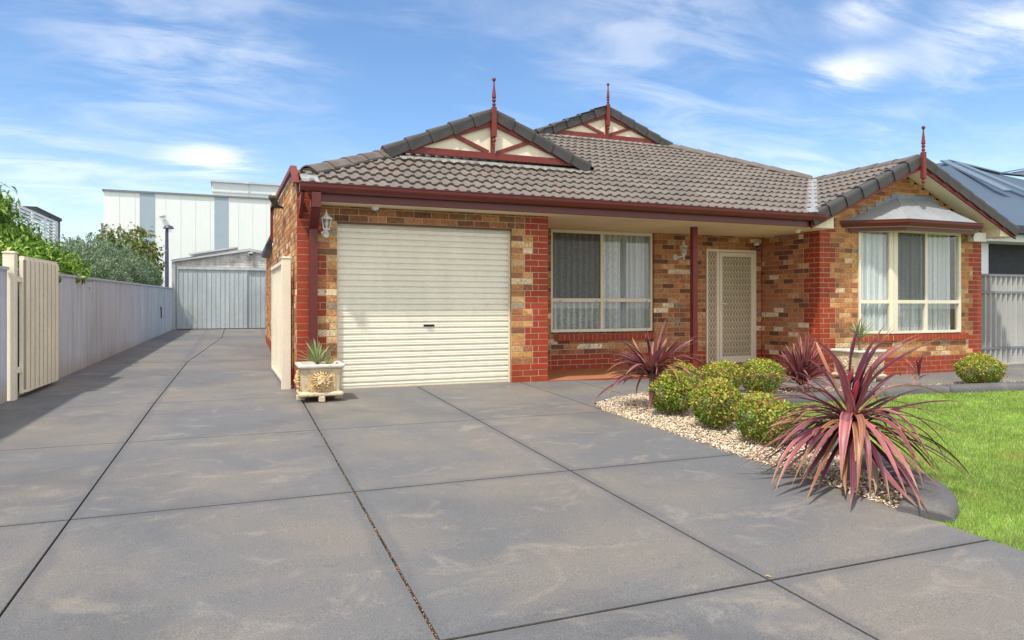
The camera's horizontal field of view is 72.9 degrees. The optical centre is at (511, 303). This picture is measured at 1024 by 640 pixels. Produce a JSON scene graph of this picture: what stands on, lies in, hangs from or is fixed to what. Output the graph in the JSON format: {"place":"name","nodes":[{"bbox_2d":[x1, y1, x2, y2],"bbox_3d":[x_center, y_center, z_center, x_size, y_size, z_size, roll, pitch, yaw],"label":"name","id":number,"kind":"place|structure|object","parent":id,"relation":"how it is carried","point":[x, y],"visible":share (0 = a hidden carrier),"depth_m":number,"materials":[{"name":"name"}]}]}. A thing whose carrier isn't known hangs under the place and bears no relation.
{"place":"outdoors","nodes":[
{"label":"outdoors","id":0,"kind":"place"},
{"bbox_2d":[0,328,1023,639],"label":"driveway","id":1,"kind":"structure","parent":0,"point":[182,484],"depth_m":3.76,"materials":[{"name":"concrete"}]},
{"bbox_2d":[0,266,172,403],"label":"grey fence","id":2,"kind":"object","parent":1,"relation":"on","point":[101,319],"visible":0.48,"depth_m":11.91,"materials":[{"name":"metal"}]},
{"bbox_2d":[1,251,58,400],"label":"side gate","id":3,"kind":"structure","parent":2,"relation":"attached to","point":[38,281],"depth_m":8.27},
{"bbox_2d":[294,361,344,401],"bbox_3d":[-2.256,0.901,8.080,0.553,0.425,0.553,0,0,-22],"label":"stone planter","id":4,"kind":"object","parent":1,"relation":"on","point":[320,381],"visible":1,"depth_m":7.88,"materials":[{"name":"stone"}]},
{"bbox_2d":[293,337,340,363],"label":"yucca","id":5,"kind":"object","parent":4,"relation":"in","point":[316,355],"visible":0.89,"depth_m":8.07,"materials":[{"name":"green plant"}]},
{"bbox_2d":[313,421,437,639],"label":"dry debris","id":6,"kind":"object","parent":1,"relation":"on","point":[390,554],"visible":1,"depth_m":3.10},
{"bbox_2d":[0,0,1023,251],"label":"sky","id":7,"kind":"structure","parent":0,"point":[173,96],"materials":[{"name":"blue"}]},
{"bbox_2d":[179,328,989,540],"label":"ground","id":8,"kind":"structure","parent":0,"point":[250,328],"depth_m":23.67,"materials":[{"name":"grey concrete"}]},
{"bbox_2d":[4,198,61,246],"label":"louvred building","id":9,"kind":"structure","parent":8,"relation":"on","point":[36,214],"depth_m":26.90,"materials":[{"name":"white paint"}]},
{"bbox_2d":[0,182,75,263],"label":"peach tree","id":10,"kind":"object","parent":8,"relation":"on","point":[10,230],"visible":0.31,"depth_m":10.94,"materials":[{"name":"green plant"}]},
{"bbox_2d":[0,235,97,289],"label":"citrus tree","id":11,"kind":"object","parent":8,"relation":"on","point":[72,267],"visible":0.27,"depth_m":10.57,"materials":[{"name":"green plant"}]},
{"bbox_2d":[49,234,132,281],"bbox_3d":[-8.461,-0.761,13.614,1.531,1.358,3.930,0,0,-22],"label":"grey shrub","id":12,"kind":"object","parent":8,"relation":"on","point":[101,269],"visible":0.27,"depth_m":13.55,"materials":[{"name":"green plant"}]},
{"bbox_2d":[62,232,162,285],"bbox_3d":[-9.822,-0.934,17.134,1.761,1.544,5.256,0,0,-22],"label":"grey shrub","id":13,"kind":"object","parent":8,"relation":"on","point":[138,273],"visible":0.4,"depth_m":16.63,"materials":[{"name":"green plant"}]},
{"bbox_2d":[89,222,168,274],"bbox_3d":[-10.969,-0.849,19.631,1.539,3.302,3.706,0,0,-6],"label":"broadleaf tree","id":14,"kind":"object","parent":8,"relation":"on","point":[139,246],"visible":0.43,"depth_m":19.86,"materials":[{"name":"green plant"}]},
{"bbox_2d":[138,251,164,285],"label":"corner shrub","id":15,"kind":"object","parent":8,"relation":"on","point":[150,258],"visible":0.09,"depth_m":20.11,"materials":[{"name":"green plant"}]},
{"bbox_2d":[163,225,173,286],"bbox_3d":[-13.363,-1.135,26.977,0.390,3.870,0.400,0,0,-22],"label":"street lamp","id":16,"kind":"object","parent":8,"relation":"on","point":[167,227],"visible":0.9,"depth_m":26.91,"materials":[{"name":"grey metal"}]},
{"bbox_2d":[101,189,279,287],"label":"warehouse","id":17,"kind":"structure","parent":8,"relation":"on","point":[201,222],"depth_m":40.87,"materials":[{"name":"metal"}]},
{"bbox_2d":[210,180,285,197],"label":"warehouse annex","id":18,"kind":"object","parent":17,"relation":"on","point":[240,188],"visible":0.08,"depth_m":55.93,"materials":[{"name":"metal"}]},
{"bbox_2d":[171,248,265,329],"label":"metal shed","id":19,"kind":"structure","parent":8,"relation":"on","point":[220,290],"depth_m":21.74,"materials":[{"name":"metal"}]},
{"bbox_2d":[177,269,246,328],"bbox_3d":[-9.343,-0.157,21.644,2.010,1.846,0.030,0,0,-22],"label":"sliding door","id":20,"kind":"structure","parent":19,"relation":"in","point":[206,299],"depth_m":21.64,"materials":[{"name":"metal"}]},
{"bbox_2d":[189,246,237,256],"bbox_3d":[-10.008,-1.718,23.340,1.459,0.325,2.230,0,0,-22],"label":"solar panel","id":21,"kind":"object","parent":19,"relation":"on","point":[227,249],"visible":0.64,"depth_m":22.51,"materials":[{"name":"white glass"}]},
{"bbox_2d":[247,270,265,327],"bbox_3d":[-7.431,-0.157,22.437,2.250,1.846,0.030,0,0,-22],"label":"sliding door","id":22,"kind":"structure","parent":19,"relation":"in","point":[256,280],"depth_m":22.16,"materials":[{"name":"metal"}]},
{"bbox_2d":[262,78,1019,389],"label":"brick house","id":23,"kind":"structure","parent":8,"relation":"on","point":[493,244],"depth_m":11.43,"materials":[{"name":"red brick"}]},
{"bbox_2d":[268,195,282,208],"bbox_3d":[-3.557,-1.534,10.469,0.145,0.147,0.421,0,0,-8],"label":"side floodlight","id":24,"kind":"object","parent":23,"relation":"attached to","point":[274,201],"visible":1,"depth_m":10.43,"materials":[{"name":"metal"}]},
{"bbox_2d":[271,256,291,388],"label":"side gate","id":25,"kind":"structure","parent":23,"relation":"attached to","point":[281,319],"depth_m":8.92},
{"bbox_2d":[320,209,332,238],"bbox_3d":[-2.317,-1.000,8.645,0.151,0.350,0.203,0,0,-22],"label":"wall lantern","id":26,"kind":"object","parent":23,"relation":"attached to","point":[325,232],"depth_m":8.61,"materials":[{"name":"white metal"}]},
{"bbox_2d":[371,205,379,210],"bbox_3d":[-1.740,-1.218,8.817,0.108,0.056,0.108,0,0,-22],"label":"soffit light","id":27,"kind":"object","parent":23,"relation":"attached to","point":[374,207],"visible":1,"depth_m":8.78,"materials":[{"name":"white plastic"}]},
{"bbox_2d":[336,224,509,388],"bbox_3d":[-1.141,0.035,9.316,2.387,2.130,0.073,0,0,-22],"label":"roller door","id":28,"kind":"structure","parent":23,"relation":"in","point":[417,306],"depth_m":9.29,"materials":[{"name":"beige metal"}]},
{"bbox_2d":[551,229,651,333],"bbox_3d":[1.529,-0.350,11.935,1.988,1.900,0.227,0,0,-22],"label":"window","id":29,"kind":"structure","parent":23,"relation":"in","point":[629,256],"depth_m":11.95,"materials":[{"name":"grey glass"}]},
{"bbox_2d":[673,240,687,259],"bbox_3d":[2.988,-0.950,12.265,0.255,0.350,0.151,0,0,38],"label":"wall lantern","id":30,"kind":"object","parent":23,"relation":"attached to","point":[683,254],"depth_m":12.22,"materials":[{"name":"white metal"}]},
{"bbox_2d":[705,249,755,363],"bbox_3d":[4.046,0.050,12.766,1.120,2.100,0.144,0,0,-22],"label":"front door","id":31,"kind":"structure","parent":23,"relation":"in","point":[730,279],"depth_m":12.77,"materials":[{"name":"beige metal"}]},
{"bbox_2d":[857,231,960,333],"bbox_3d":[7.170,-0.360,12.414,2.504,1.920,0.285,0,0,-22],"label":"bay window","id":32,"kind":"structure","parent":23,"relation":"in","point":[904,276],"depth_m":12.35,"materials":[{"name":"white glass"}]},
{"bbox_2d":[720,382,1023,522],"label":"kerb","id":33,"kind":"structure","parent":8,"relation":"on","point":[941,503],"depth_m":4.65,"materials":[{"name":"grey concrete"}]},
{"bbox_2d":[937,159,1023,274],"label":"neighbour house","id":34,"kind":"structure","parent":8,"relation":"on","point":[1001,193],"depth_m":19.70,"materials":[{"name":"white paint"}]},
{"bbox_2d":[981,274,1023,365],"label":"corrugated fence","id":35,"kind":"object","parent":8,"relation":"on","point":[1002,317],"visible":0.54,"depth_m":14.04,"materials":[{"name":"metal"}]},
{"bbox_2d":[595,388,900,508],"bbox_3d":[7.066,1.216,10.265,15.036,0.144,4.265,0,0,-37],"label":"garden bed","id":36,"kind":"object","parent":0,"point":[804,465],"visible":0.04,"depth_m":5.85,"materials":[{"name":"beige gravel"}]},
{"bbox_2d":[590,319,705,411],"bbox_3d":[1.519,0.665,7.682,1.396,1.041,1.398,0,0,-22],"label":"cordyline","id":37,"kind":"object","parent":36,"relation":"on","point":[656,364],"visible":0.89,"depth_m":7.61,"materials":[{"name":"red plant"}]},
{"bbox_2d":[647,368,695,415],"bbox_3d":[1.681,0.921,7.293,0.518,0.523,0.532,0,0,15],"label":"round shrub","id":38,"kind":"object","parent":36,"relation":"on","point":[670,400],"visible":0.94,"depth_m":7.16,"materials":[{"name":"green plant"}]},
{"bbox_2d":[662,361,702,397],"bbox_3d":[2.099,0.937,8.595,0.521,0.478,0.540,0,0,-22],"label":"round shrub","id":39,"kind":"object","parent":36,"relation":"on","point":[696,377],"visible":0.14,"depth_m":8.51,"materials":[{"name":"green plant"}]},
{"bbox_2d":[687,377,743,430],"bbox_3d":[1.933,0.941,6.573,0.541,0.516,0.525,0,0,-22],"label":"round shrub","id":40,"kind":"object","parent":36,"relation":"on","point":[719,392],"visible":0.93,"depth_m":6.46,"materials":[{"name":"green plant"}]},
{"bbox_2d":[698,359,744,389],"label":"round shrub","id":41,"kind":"object","parent":36,"relation":"on","point":[724,369],"visible":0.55,"depth_m":8.70,"materials":[{"name":"green plant"}]},
{"bbox_2d":[736,357,786,392],"bbox_3d":[3.316,0.951,9.256,0.595,0.516,0.607,0,0,-22],"label":"round shrub","id":42,"kind":"object","parent":36,"relation":"on","point":[762,385],"visible":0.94,"depth_m":9.14,"materials":[{"name":"green plant"}]},
{"bbox_2d":[732,389,805,444],"bbox_3d":[2.192,0.974,5.938,0.591,0.480,0.596,0,0,-36],"label":"round shrub","id":43,"kind":"object","parent":36,"relation":"on","point":[753,407],"visible":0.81,"depth_m":5.82,"materials":[{"name":"green plant"}]},
{"bbox_2d":[769,324,842,392],"bbox_3d":[3.909,0.712,9.507,1.218,0.917,1.324,0,0,0],"label":"cordyline","id":44,"kind":"object","parent":36,"relation":"on","point":[799,361],"visible":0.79,"depth_m":9.40,"materials":[{"name":"red plant"}]},
{"bbox_2d":[737,312,973,508],"bbox_3d":[2.288,0.650,4.687,1.384,1.200,1.429,0,0,41],"label":"cordyline","id":45,"kind":"object","parent":36,"relation":"on","point":[850,431],"visible":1,"depth_m":4.58,"materials":[{"name":"red plant"}]},
{"bbox_2d":[520,364,1023,409],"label":"path","id":46,"kind":"structure","parent":0,"point":[586,392],"depth_m":9.86,"materials":[{"name":"concrete"}]},
{"bbox_2d":[830,348,888,381],"bbox_3d":[5.651,0.990,11.303,0.661,0.500,0.661,0,0,-22],"label":"stone planter","id":47,"kind":"object","parent":46,"relation":"on","point":[843,355],"visible":0.55,"depth_m":11.12,"materials":[{"name":"stone"}]},
{"bbox_2d":[841,318,880,350],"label":"yucca","id":48,"kind":"object","parent":47,"relation":"in","point":[861,329],"visible":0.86,"depth_m":11.26,"materials":[{"name":"green plant"}]},
{"bbox_2d":[899,353,935,382],"bbox_3d":[6.205,0.958,10.602,0.408,0.534,0.672,0,0,9],"label":"cordyline","id":49,"kind":"object","parent":46,"relation":"on","point":[919,363],"visible":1,"depth_m":10.64,"materials":[{"name":"red plant"}]},
{"bbox_2d":[952,351,1012,383],"bbox_3d":[7.260,1.008,10.763,0.762,0.558,0.789,0,0,-22],"label":"round shrub","id":50,"kind":"object","parent":46,"relation":"on","point":[975,373],"visible":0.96,"depth_m":10.62,"materials":[{"name":"green plant"}]},
{"bbox_2d":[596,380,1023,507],"bbox_3d":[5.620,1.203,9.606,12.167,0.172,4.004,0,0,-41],"label":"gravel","id":51,"kind":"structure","parent":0,"point":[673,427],"depth_m":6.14,"materials":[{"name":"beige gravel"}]},
{"bbox_2d":[765,389,1023,550],"bbox_3d":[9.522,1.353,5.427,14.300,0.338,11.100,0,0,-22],"label":"lawn","id":52,"kind":"structure","parent":0,"point":[986,537],"depth_m":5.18,"materials":[{"name":"green plant"}]}
]}

